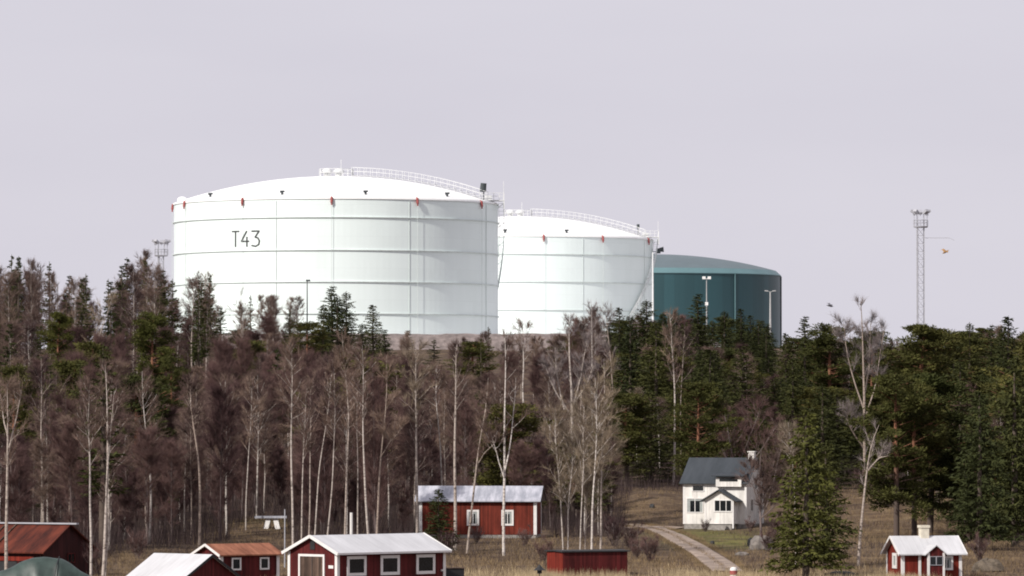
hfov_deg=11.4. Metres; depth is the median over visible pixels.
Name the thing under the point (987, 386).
pine tree
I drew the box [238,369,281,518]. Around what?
birch tree
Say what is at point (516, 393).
birch tree
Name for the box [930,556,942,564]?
window
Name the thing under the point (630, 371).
spruce tree
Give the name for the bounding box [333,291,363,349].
spruce tree
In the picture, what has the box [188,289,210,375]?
spruce tree
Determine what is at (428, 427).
birch tree
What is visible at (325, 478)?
alder tree
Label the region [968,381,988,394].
pine tree
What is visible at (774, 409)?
alder tree
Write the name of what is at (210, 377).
alder tree
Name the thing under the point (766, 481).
apple tree
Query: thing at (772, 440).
alder tree
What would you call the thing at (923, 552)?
cottage
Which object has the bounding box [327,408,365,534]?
birch tree
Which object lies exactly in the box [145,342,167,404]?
alder tree
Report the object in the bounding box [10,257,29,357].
spruce tree
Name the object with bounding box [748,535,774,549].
boulder
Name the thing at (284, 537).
pole
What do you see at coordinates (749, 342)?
spruce tree
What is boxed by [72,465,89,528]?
alder tree
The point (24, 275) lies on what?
alder tree
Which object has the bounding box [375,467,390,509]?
alder tree
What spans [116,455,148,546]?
alder tree
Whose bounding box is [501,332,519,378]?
birch tree
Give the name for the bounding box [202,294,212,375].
spruce tree
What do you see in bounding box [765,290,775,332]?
lamp post
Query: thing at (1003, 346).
spruce tree
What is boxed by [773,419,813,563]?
birch tree
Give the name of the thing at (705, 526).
bush
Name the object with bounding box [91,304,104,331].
birch tree
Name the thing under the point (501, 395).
birch tree
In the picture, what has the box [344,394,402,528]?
alder tree
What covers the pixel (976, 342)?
pine tree
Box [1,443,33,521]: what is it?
alder tree
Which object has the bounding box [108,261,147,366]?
birch tree
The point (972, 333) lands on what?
pine tree
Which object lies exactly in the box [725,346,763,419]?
spruce tree
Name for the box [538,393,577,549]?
birch tree
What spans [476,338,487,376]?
spruce tree
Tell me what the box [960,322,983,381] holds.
spruce tree
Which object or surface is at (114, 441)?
alder tree
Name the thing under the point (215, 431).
birch tree
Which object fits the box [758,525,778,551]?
bush
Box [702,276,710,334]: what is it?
lamp post
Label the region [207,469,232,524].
alder tree
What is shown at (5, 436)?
alder tree
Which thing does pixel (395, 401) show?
birch tree
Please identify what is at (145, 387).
birch tree
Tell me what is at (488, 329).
spruce tree
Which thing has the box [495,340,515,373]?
birch tree
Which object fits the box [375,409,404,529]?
birch tree
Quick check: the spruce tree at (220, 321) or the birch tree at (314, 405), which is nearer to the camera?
the birch tree at (314, 405)
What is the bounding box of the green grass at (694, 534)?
[252,519,762,548]
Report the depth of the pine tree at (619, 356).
657.72 m
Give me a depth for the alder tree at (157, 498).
440.56 m
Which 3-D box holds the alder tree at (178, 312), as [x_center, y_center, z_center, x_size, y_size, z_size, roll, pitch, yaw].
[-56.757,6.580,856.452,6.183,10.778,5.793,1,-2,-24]
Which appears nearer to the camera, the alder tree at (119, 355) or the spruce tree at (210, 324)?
the alder tree at (119, 355)
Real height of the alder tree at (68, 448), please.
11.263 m
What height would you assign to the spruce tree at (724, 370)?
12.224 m
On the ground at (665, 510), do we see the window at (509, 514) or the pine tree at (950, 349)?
the pine tree at (950, 349)
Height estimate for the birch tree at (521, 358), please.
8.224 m
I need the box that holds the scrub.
[31,485,1023,575]
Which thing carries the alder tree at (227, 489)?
on the ground at (665, 510)
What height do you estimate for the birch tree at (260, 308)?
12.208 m
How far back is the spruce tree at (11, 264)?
808.98 m
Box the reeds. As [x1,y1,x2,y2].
[464,561,947,575]
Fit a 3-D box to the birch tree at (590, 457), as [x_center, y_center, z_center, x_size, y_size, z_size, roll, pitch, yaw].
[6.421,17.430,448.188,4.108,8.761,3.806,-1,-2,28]
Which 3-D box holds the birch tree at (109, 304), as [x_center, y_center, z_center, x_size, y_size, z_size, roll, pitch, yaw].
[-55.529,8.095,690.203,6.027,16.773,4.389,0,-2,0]
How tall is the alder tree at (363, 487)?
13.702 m
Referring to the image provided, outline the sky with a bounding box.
[0,0,1023,348]
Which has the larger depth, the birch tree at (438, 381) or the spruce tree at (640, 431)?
the spruce tree at (640, 431)
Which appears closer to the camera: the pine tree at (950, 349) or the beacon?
the beacon
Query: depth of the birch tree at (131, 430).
444.63 m
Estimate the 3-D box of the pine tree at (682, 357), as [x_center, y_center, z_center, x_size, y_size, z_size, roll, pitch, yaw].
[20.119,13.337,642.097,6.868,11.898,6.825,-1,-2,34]
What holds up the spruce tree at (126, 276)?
on the ground at (665, 510)
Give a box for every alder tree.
[0,319,25,389]
[0,430,32,518]
[0,437,41,521]
[1,430,32,519]
[1,441,34,521]
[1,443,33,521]
[5,276,33,353]
[8,460,36,521]
[20,270,43,320]
[28,353,58,437]
[29,356,46,421]
[29,385,91,522]
[29,421,39,464]
[29,437,43,496]
[35,464,59,521]
[48,416,91,522]
[53,327,69,357]
[59,286,72,311]
[59,349,91,373]
[60,347,97,498]
[61,299,75,349]
[64,324,91,355]
[64,363,100,490]
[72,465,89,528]
[74,447,120,530]
[75,478,98,535]
[78,439,121,543]
[87,300,97,341]
[91,330,112,386]
[93,391,133,542]
[94,336,112,371]
[104,296,129,336]
[106,344,132,419]
[107,456,125,525]
[108,327,120,342]
[108,331,136,375]
[111,278,130,349]
[111,471,134,544]
[115,331,138,374]
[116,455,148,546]
[118,422,170,543]
[124,393,146,517]
[128,369,156,439]
[139,472,164,524]
[143,325,175,394]
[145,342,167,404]
[147,442,168,525]
[148,436,194,533]
[152,436,188,540]
[160,403,196,522]
[166,298,184,342]
[166,330,185,376]
[168,376,187,408]
[174,470,187,523]
[178,438,210,519]
[180,314,193,366]
[181,437,204,515]
[186,370,207,407]
[187,379,257,541]
[192,438,212,514]
[193,358,219,438]
[194,299,222,364]
[198,357,234,468]
[205,331,244,390]
[206,381,257,515]
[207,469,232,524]
[208,453,241,530]
[215,342,243,386]
[216,392,253,511]
[229,426,261,510]
[231,334,262,396]
[234,465,251,513]
[239,326,264,368]
[240,431,260,507]
[245,372,283,491]
[249,445,273,507]
[255,367,290,488]
[256,313,282,356]
[258,348,278,387]
[258,364,287,424]
[259,426,287,507]
[266,347,322,433]
[267,357,296,449]
[267,444,287,502]
[268,446,294,515]
[272,341,284,366]
[278,326,287,361]
[281,434,305,507]
[282,459,296,500]
[284,354,299,417]
[284,451,331,516]
[285,357,339,533]
[286,471,306,530]
[289,344,320,437]
[290,452,305,526]
[294,399,358,534]
[295,445,330,534]
[298,484,321,529]
[315,442,349,533]
[320,356,360,393]
[330,447,351,534]
[335,363,361,509]
[337,448,362,521]
[339,435,362,521]
[343,477,369,533]
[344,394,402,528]
[349,354,395,533]
[356,370,397,533]
[358,440,395,520]
[360,472,373,517]
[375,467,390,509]
[377,352,403,401]
[377,439,406,521]
[390,356,432,500]
[390,395,430,505]
[393,482,413,532]
[396,367,424,407]
[414,432,451,505]
[419,364,428,408]
[422,368,450,472]
[428,363,447,446]
[433,424,466,485]
[434,394,490,485]
[439,376,457,473]
[478,368,499,403]
[492,402,518,475]
[498,350,524,395]
[506,439,540,485]
[514,400,532,456]
[518,351,555,438]
[522,437,551,493]
[536,438,565,525]
[550,351,586,424]
[560,314,590,419]
[591,388,617,440]
[592,348,615,409]
[593,349,614,393]
[599,433,629,518]
[602,454,622,501]
[674,314,689,335]
[694,393,785,457]
[729,342,751,365]
[731,401,743,451]
[760,374,778,402]
[763,400,788,445]
[767,423,791,474]
[774,354,793,381]
[782,416,813,459]
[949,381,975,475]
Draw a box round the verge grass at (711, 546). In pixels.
[616,522,755,571]
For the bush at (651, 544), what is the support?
on the ground at (665, 510)
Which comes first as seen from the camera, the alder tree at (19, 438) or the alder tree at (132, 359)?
the alder tree at (19, 438)
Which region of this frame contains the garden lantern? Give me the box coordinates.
[534,564,544,575]
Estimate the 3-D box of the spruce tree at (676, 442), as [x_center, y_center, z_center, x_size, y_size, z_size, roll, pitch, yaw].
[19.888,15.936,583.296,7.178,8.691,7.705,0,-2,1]
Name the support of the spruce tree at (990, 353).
on the ground at (665, 510)
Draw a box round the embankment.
[131,333,720,350]
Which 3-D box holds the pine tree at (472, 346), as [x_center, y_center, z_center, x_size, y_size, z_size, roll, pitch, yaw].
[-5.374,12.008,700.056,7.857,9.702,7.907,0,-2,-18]
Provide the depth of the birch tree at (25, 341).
728.93 m
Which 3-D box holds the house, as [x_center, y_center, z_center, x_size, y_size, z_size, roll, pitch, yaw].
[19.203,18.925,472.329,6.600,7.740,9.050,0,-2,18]
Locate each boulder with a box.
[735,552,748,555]
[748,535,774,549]
[972,557,1003,571]
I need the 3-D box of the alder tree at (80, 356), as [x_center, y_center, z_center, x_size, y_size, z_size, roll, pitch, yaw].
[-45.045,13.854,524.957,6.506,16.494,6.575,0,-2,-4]
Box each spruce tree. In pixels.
[0,323,19,435]
[1,255,20,337]
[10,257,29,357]
[27,326,44,379]
[31,326,49,361]
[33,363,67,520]
[39,262,58,360]
[62,276,75,346]
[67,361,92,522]
[70,278,89,343]
[75,275,96,345]
[100,279,112,342]
[102,282,118,355]
[111,266,130,348]
[111,330,130,367]
[119,259,132,356]
[135,339,150,376]
[139,260,149,311]
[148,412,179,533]
[152,270,178,372]
[163,279,185,370]
[177,310,203,369]
[186,374,203,418]
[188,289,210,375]
[189,278,205,367]
[190,280,210,384]
[202,275,218,356]
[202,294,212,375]
[212,308,228,356]
[247,297,254,329]
[266,347,295,481]
[280,311,295,348]
[306,305,337,353]
[317,297,356,354]
[318,286,350,351]
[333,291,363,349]
[353,323,375,355]
[360,305,390,356]
[374,330,396,360]
[419,488,463,550]
[422,340,444,389]
[457,391,493,484]
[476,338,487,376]
[486,326,495,372]
[574,446,613,514]
[592,325,653,433]
[594,355,637,410]
[602,318,625,351]
[606,308,634,362]
[611,405,633,462]
[617,315,641,375]
[618,390,661,464]
[620,391,681,481]
[626,300,666,362]
[627,322,680,439]
[633,349,664,397]
[634,317,650,371]
[641,390,662,447]
[657,312,672,346]
[657,391,678,461]
[660,350,682,439]
[665,313,695,373]
[667,405,681,458]
[668,348,725,454]
[671,348,735,470]
[677,350,691,382]
[681,293,716,372]
[683,350,695,380]
[684,317,708,355]
[689,350,708,379]
[694,322,714,349]
[700,349,733,406]
[705,321,719,348]
[706,350,730,416]
[711,311,736,359]
[717,418,757,457]
[721,327,736,346]
[724,348,747,412]
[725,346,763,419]
[728,309,760,373]
[732,325,762,373]
[743,315,762,354]
[743,423,778,488]
[747,408,765,457]
[748,320,775,373]
[751,329,781,377]
[752,378,770,418]
[754,408,856,575]
[756,321,779,356]
[756,379,785,436]
[758,358,778,383]
[763,323,780,361]
[768,358,813,471]
[772,333,798,386]
[773,379,790,420]
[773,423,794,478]
[777,336,795,374]
[781,383,864,488]
[793,316,816,387]
[795,441,862,564]
[799,427,848,481]
[801,379,811,387]
[809,388,845,458]
[825,388,858,471]
[840,395,885,473]
[843,345,869,396]
[934,361,986,520]
[942,390,1022,550]
[946,343,967,380]
[950,380,1005,500]
[951,470,996,528]
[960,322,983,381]
[964,395,988,477]
[970,358,1023,546]
[974,325,1004,383]
[980,315,1023,383]
[983,329,1014,377]
[983,382,1023,526]
[998,406,1023,537]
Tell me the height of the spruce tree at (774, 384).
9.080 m
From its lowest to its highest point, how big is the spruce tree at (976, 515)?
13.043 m
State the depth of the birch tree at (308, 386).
498.11 m
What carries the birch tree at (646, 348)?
on the ground at (665, 510)
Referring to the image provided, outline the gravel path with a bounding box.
[630,523,741,570]
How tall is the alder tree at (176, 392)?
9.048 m
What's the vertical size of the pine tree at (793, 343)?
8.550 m
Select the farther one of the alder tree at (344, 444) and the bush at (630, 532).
the alder tree at (344, 444)
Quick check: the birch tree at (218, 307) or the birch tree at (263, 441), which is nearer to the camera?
the birch tree at (263, 441)
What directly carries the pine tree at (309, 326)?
on the ground at (665, 510)
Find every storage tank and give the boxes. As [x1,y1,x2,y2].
[171,167,504,333]
[498,209,663,334]
[653,254,781,346]
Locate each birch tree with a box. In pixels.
[0,264,5,317]
[0,270,22,340]
[0,317,30,368]
[0,319,6,365]
[0,368,31,569]
[0,435,16,509]
[3,357,36,431]
[7,268,23,307]
[16,321,40,366]
[17,255,45,360]
[17,319,32,380]
[19,279,42,338]
[21,352,59,522]
[24,369,72,441]
[25,262,50,328]
[25,328,42,359]
[25,438,60,522]
[27,437,47,521]
[28,398,57,522]
[30,323,48,360]
[34,412,92,515]
[36,269,66,335]
[46,282,69,319]
[60,373,115,575]
[61,276,85,335]
[69,391,97,471]
[71,278,98,325]
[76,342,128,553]
[80,289,119,347]
[82,353,147,550]
[90,378,135,531]
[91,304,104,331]
[91,354,131,575]
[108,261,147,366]
[112,275,125,321]
[120,422,143,535]
[121,268,153,373]
[132,247,158,302]
[133,363,170,539]
[133,444,165,527]
[136,256,155,306]
[136,263,177,339]
[141,265,156,315]
[149,285,170,327]
[161,279,175,316]
[171,330,187,367]
[171,406,205,537]
[174,407,200,523]
[178,280,200,365]
[178,368,212,547]
[183,277,200,364]
[183,366,202,405]
[185,363,205,422]
[189,269,212,341]
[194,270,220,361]
[196,282,217,379]
[196,392,211,486]
[200,443,241,520]
[201,371,251,534]
[202,347,212,367]
[202,427,216,513]
[204,404,217,462]
[212,305,226,335]
[212,312,224,359]
[222,287,254,344]
[230,302,254,339]
[235,379,256,405]
[237,373,269,529]
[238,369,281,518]
[246,353,267,385]
[249,409,281,511]
[251,294,269,337]
[256,294,282,363]
[260,296,285,352]
[261,331,278,369]
[268,332,314,544]
[271,346,283,370]
[275,422,295,486]
[279,386,297,453]
[281,357,298,444]
[282,296,300,347]
[286,296,305,344]
[288,376,325,538]
[293,367,331,445]
[293,378,308,446]
[297,370,332,534]
[312,349,350,534]
[312,359,357,534]
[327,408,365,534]
[328,326,368,534]
[335,355,373,533]
[336,339,382,533]
[370,349,409,533]
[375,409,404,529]
[385,388,404,431]
[387,357,405,434]
[395,336,413,364]
[396,428,421,495]
[397,330,415,360]
[398,383,442,531]
[399,335,437,532]
[399,366,426,499]
[414,366,432,438]
[417,397,443,476]
[419,389,439,475]
[422,356,450,485]
[422,372,456,485]
[440,338,477,548]
[441,372,482,482]
[446,378,482,482]
[451,373,486,440]
[452,337,470,362]
[466,379,502,552]
[467,374,492,421]
[469,358,489,374]
[476,331,495,371]
[478,326,532,555]
[479,373,520,475]
[483,375,511,429]
[488,373,518,449]
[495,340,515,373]
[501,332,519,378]
[509,316,535,402]
[513,345,528,397]
[517,400,543,442]
[518,398,553,464]
[526,335,539,399]
[530,348,560,435]
[532,336,546,366]
[532,370,563,455]
[534,331,574,434]
[537,311,603,438]
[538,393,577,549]
[545,419,591,549]
[561,389,611,549]
[563,317,580,345]
[570,317,597,419]
[570,459,603,548]
[571,372,622,548]
[572,440,605,530]
[579,306,610,361]
[582,298,603,409]
[582,365,598,431]
[583,311,611,413]
[585,355,624,548]
[587,441,618,534]
[590,298,621,422]
[603,418,628,517]
[622,385,645,461]
[633,314,643,343]
[637,344,652,380]
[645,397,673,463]
[659,305,684,484]
[663,319,695,469]
[680,346,696,362]
[695,414,726,457]
[709,346,728,378]
[724,361,755,399]
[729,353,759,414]
[754,376,768,408]
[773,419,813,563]
[830,291,888,475]
[842,346,858,395]
[857,417,892,565]
[887,339,900,363]
[980,332,988,363]
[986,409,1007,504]
[989,323,1003,362]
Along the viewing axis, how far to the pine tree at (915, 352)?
598.90 m
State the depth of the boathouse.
335.51 m
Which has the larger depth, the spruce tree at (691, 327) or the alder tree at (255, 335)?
the spruce tree at (691, 327)
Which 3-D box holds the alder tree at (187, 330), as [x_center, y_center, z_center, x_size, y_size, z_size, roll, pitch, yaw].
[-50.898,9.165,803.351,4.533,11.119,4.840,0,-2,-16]
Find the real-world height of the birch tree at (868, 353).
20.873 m
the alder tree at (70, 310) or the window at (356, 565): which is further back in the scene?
the alder tree at (70, 310)
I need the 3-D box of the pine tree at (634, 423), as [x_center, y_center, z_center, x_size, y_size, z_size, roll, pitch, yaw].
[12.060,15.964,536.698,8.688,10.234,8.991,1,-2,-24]
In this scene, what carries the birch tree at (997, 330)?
on the ground at (665, 510)
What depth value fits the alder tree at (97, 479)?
401.00 m
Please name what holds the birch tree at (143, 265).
on the ground at (665, 510)
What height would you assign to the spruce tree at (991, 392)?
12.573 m
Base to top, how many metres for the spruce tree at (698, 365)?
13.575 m
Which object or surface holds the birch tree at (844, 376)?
on the ground at (665, 510)
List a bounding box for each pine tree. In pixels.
[0,363,43,470]
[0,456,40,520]
[27,357,97,506]
[35,311,75,361]
[55,340,127,403]
[90,372,180,531]
[126,311,181,381]
[156,356,193,412]
[224,329,244,360]
[230,339,266,390]
[281,321,333,363]
[291,350,404,527]
[444,341,501,376]
[459,403,559,508]
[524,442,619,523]
[546,336,577,384]
[556,331,594,403]
[586,352,618,396]
[591,392,666,486]
[602,354,644,423]
[607,320,641,353]
[633,348,683,389]
[642,347,697,390]
[655,388,724,460]
[658,379,736,485]
[704,317,743,345]
[718,348,758,400]
[719,416,771,456]
[720,356,770,402]
[722,357,761,374]
[725,348,762,362]
[725,417,775,447]
[753,377,788,404]
[762,422,784,468]
[764,443,826,493]
[769,337,820,385]
[777,387,818,434]
[786,387,821,429]
[795,350,825,385]
[796,322,861,389]
[809,386,847,434]
[815,367,847,392]
[838,388,851,397]
[838,395,883,451]
[841,329,898,404]
[841,395,887,460]
[843,338,874,388]
[844,372,951,535]
[851,387,868,394]
[863,397,905,477]
[876,323,959,383]
[878,372,976,533]
[878,398,947,479]
[884,379,957,535]
[899,409,967,502]
[902,328,982,384]
[946,390,991,431]
[947,330,986,378]
[951,449,1022,505]
[958,330,987,357]
[966,376,1020,440]
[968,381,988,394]
[974,327,988,334]
[974,375,1008,447]
[975,338,1012,382]
[976,374,1007,399]
[981,331,1023,500]
[1004,333,1023,362]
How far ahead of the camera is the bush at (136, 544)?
384.47 m
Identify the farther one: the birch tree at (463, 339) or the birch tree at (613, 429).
the birch tree at (463, 339)
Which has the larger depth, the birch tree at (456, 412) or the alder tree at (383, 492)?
the birch tree at (456, 412)
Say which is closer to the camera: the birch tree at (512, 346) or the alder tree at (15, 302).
the birch tree at (512, 346)
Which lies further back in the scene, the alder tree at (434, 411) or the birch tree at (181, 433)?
the alder tree at (434, 411)
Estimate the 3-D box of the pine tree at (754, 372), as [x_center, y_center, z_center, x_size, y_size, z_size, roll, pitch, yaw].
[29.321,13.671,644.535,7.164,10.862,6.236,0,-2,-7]
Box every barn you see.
[0,522,98,573]
[414,486,546,537]
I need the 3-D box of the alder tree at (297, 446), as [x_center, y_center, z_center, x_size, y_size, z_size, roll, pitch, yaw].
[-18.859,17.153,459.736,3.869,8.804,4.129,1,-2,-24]
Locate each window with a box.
[67,553,74,562]
[231,558,240,569]
[260,557,268,569]
[347,556,366,575]
[380,555,399,574]
[416,554,434,573]
[467,510,478,525]
[501,510,513,525]
[687,498,702,512]
[692,485,703,491]
[714,499,731,511]
[750,499,753,511]
[892,553,896,568]
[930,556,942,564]
[945,556,952,569]
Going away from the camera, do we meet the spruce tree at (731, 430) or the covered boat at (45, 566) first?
the covered boat at (45, 566)
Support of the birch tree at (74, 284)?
on the ground at (665, 510)
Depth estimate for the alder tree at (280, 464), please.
486.76 m
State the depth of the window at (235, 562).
348.36 m
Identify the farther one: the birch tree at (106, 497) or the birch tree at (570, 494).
the birch tree at (570, 494)
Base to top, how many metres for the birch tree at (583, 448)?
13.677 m
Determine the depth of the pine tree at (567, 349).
711.01 m
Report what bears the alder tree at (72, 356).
on the ground at (665, 510)
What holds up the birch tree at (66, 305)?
on the ground at (665, 510)
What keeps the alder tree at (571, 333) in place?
on the ground at (665, 510)
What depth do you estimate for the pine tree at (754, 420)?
556.76 m
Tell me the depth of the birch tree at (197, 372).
627.27 m
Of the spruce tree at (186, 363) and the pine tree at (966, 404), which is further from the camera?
the spruce tree at (186, 363)
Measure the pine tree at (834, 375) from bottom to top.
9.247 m
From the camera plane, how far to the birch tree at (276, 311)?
742.93 m
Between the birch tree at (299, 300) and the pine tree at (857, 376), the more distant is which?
the birch tree at (299, 300)
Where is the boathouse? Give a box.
[281,533,451,575]
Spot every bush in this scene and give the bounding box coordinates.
[81,537,110,575]
[126,528,148,557]
[438,528,460,555]
[470,522,484,542]
[515,523,534,545]
[528,533,553,562]
[602,510,625,545]
[619,518,644,549]
[628,531,649,559]
[640,528,660,561]
[700,517,710,531]
[744,516,756,532]
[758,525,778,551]
[764,510,789,536]
[827,474,840,496]
[853,468,869,488]
[964,530,991,560]
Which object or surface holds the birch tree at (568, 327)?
on the ground at (665, 510)
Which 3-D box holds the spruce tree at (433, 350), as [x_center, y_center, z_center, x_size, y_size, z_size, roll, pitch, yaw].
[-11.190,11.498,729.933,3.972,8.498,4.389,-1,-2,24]
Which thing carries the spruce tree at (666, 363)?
on the ground at (665, 510)
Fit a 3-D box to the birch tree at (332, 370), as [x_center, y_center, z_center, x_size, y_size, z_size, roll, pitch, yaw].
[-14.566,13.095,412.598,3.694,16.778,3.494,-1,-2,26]
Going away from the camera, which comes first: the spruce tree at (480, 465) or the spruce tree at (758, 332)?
the spruce tree at (480, 465)
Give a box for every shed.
[127,553,239,575]
[190,543,283,575]
[544,549,629,575]
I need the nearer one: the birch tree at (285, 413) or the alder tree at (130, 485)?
the alder tree at (130, 485)
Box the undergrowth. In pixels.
[0,416,1023,558]
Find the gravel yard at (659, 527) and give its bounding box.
[624,526,682,528]
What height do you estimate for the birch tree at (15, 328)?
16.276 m
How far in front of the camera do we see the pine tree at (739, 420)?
542.61 m
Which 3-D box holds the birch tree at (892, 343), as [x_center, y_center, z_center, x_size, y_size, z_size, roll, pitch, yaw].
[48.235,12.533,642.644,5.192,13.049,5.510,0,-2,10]
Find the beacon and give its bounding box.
[730,567,736,575]
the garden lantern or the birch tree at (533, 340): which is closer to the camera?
the garden lantern
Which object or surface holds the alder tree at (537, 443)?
on the ground at (665, 510)
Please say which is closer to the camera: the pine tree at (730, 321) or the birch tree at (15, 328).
the birch tree at (15, 328)
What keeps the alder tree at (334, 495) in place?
on the ground at (665, 510)
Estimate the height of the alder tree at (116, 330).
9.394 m
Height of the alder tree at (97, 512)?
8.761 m
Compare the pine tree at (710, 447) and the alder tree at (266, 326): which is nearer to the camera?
the pine tree at (710, 447)
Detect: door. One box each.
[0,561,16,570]
[298,554,324,575]
[547,552,562,574]
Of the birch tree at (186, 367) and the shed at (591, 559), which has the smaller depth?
the shed at (591, 559)
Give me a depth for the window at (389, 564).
335.91 m
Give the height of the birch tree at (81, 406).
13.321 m
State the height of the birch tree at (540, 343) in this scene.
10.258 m
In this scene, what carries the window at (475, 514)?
in the barn at (522, 506)
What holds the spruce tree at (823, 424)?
on the ground at (665, 510)
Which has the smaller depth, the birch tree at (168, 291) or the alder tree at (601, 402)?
the alder tree at (601, 402)
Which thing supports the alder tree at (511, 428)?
on the ground at (665, 510)
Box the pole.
[284,509,284,566]
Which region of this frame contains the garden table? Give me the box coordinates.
[255,516,286,528]
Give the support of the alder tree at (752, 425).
on the ground at (665, 510)
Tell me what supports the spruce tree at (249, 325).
on the ground at (665, 510)
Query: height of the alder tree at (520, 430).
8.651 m
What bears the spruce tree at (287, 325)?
on the ground at (665, 510)
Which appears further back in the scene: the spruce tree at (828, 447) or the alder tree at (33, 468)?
the spruce tree at (828, 447)
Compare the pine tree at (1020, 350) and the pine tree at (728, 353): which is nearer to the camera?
the pine tree at (1020, 350)
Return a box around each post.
[306,280,309,330]
[350,513,352,533]
[652,252,653,321]
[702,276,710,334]
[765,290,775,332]
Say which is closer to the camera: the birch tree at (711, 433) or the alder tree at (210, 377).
the birch tree at (711, 433)
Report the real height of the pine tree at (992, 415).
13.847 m
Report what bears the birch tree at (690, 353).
on the ground at (665, 510)
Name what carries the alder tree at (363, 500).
on the ground at (665, 510)
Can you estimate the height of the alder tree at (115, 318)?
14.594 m
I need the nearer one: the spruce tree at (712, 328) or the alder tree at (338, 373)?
the alder tree at (338, 373)
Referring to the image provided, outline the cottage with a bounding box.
[880,525,967,575]
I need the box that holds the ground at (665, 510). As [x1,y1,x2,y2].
[3,348,1023,575]
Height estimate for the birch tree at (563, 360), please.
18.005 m
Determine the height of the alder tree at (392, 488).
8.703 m
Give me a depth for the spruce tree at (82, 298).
757.76 m
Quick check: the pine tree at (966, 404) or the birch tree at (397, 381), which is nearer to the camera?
the pine tree at (966, 404)
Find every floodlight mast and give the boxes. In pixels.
[151,239,170,275]
[910,209,952,338]
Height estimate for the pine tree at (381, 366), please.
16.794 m
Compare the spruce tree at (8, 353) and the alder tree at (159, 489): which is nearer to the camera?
the alder tree at (159, 489)
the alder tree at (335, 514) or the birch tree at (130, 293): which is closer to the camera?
the alder tree at (335, 514)
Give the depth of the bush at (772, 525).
429.40 m
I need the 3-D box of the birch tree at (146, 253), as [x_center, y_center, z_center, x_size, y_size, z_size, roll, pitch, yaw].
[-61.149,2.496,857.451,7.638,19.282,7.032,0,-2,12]
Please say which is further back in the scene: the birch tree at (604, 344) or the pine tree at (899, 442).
the birch tree at (604, 344)
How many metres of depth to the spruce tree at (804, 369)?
699.76 m
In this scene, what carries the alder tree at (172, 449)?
on the ground at (665, 510)
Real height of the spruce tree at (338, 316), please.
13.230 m
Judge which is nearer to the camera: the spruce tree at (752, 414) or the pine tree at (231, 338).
the spruce tree at (752, 414)
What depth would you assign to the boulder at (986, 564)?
361.02 m
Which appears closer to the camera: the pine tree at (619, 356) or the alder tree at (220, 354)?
the alder tree at (220, 354)
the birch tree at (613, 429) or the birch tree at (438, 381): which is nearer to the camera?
the birch tree at (438, 381)
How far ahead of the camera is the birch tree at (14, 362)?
538.55 m
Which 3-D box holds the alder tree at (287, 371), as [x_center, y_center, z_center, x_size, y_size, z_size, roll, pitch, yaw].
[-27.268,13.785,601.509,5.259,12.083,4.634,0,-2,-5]
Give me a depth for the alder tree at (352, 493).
419.60 m
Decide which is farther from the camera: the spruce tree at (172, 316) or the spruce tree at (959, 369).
the spruce tree at (172, 316)
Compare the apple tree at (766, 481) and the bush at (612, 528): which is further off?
the apple tree at (766, 481)
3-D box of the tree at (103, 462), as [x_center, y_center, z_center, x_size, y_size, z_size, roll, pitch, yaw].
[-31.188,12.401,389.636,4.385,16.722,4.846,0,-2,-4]
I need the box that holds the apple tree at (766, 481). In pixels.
[731,428,792,535]
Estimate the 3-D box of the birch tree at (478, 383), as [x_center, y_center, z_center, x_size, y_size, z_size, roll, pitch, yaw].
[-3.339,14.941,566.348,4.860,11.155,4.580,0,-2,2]
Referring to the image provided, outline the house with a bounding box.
[679,451,763,529]
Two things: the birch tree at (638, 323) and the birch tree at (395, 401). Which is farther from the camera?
the birch tree at (638, 323)
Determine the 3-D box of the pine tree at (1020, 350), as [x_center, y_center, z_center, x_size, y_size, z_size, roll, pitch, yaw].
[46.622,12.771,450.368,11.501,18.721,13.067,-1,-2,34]
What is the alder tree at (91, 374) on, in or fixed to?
on the ground at (665, 510)
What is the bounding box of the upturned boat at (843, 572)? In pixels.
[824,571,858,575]
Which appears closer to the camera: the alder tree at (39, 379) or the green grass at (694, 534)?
the green grass at (694, 534)
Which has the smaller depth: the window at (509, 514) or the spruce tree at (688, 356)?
the window at (509, 514)
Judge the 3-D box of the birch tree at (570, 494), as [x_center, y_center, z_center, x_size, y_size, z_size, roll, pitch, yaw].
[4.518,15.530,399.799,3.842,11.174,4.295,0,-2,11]
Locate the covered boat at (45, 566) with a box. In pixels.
[0,556,89,575]
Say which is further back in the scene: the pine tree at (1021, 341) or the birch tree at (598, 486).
the pine tree at (1021, 341)
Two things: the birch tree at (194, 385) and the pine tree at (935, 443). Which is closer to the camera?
the birch tree at (194, 385)
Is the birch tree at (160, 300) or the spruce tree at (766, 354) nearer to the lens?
the spruce tree at (766, 354)
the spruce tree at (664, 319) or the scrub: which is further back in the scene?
the spruce tree at (664, 319)
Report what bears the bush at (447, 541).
on the ground at (665, 510)
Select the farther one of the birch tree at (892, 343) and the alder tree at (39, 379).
the birch tree at (892, 343)
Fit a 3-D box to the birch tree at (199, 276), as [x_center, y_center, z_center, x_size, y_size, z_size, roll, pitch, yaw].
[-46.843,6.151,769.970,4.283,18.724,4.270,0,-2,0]
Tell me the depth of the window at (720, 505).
468.54 m
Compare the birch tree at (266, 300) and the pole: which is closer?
the pole
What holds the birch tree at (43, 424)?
on the ground at (665, 510)

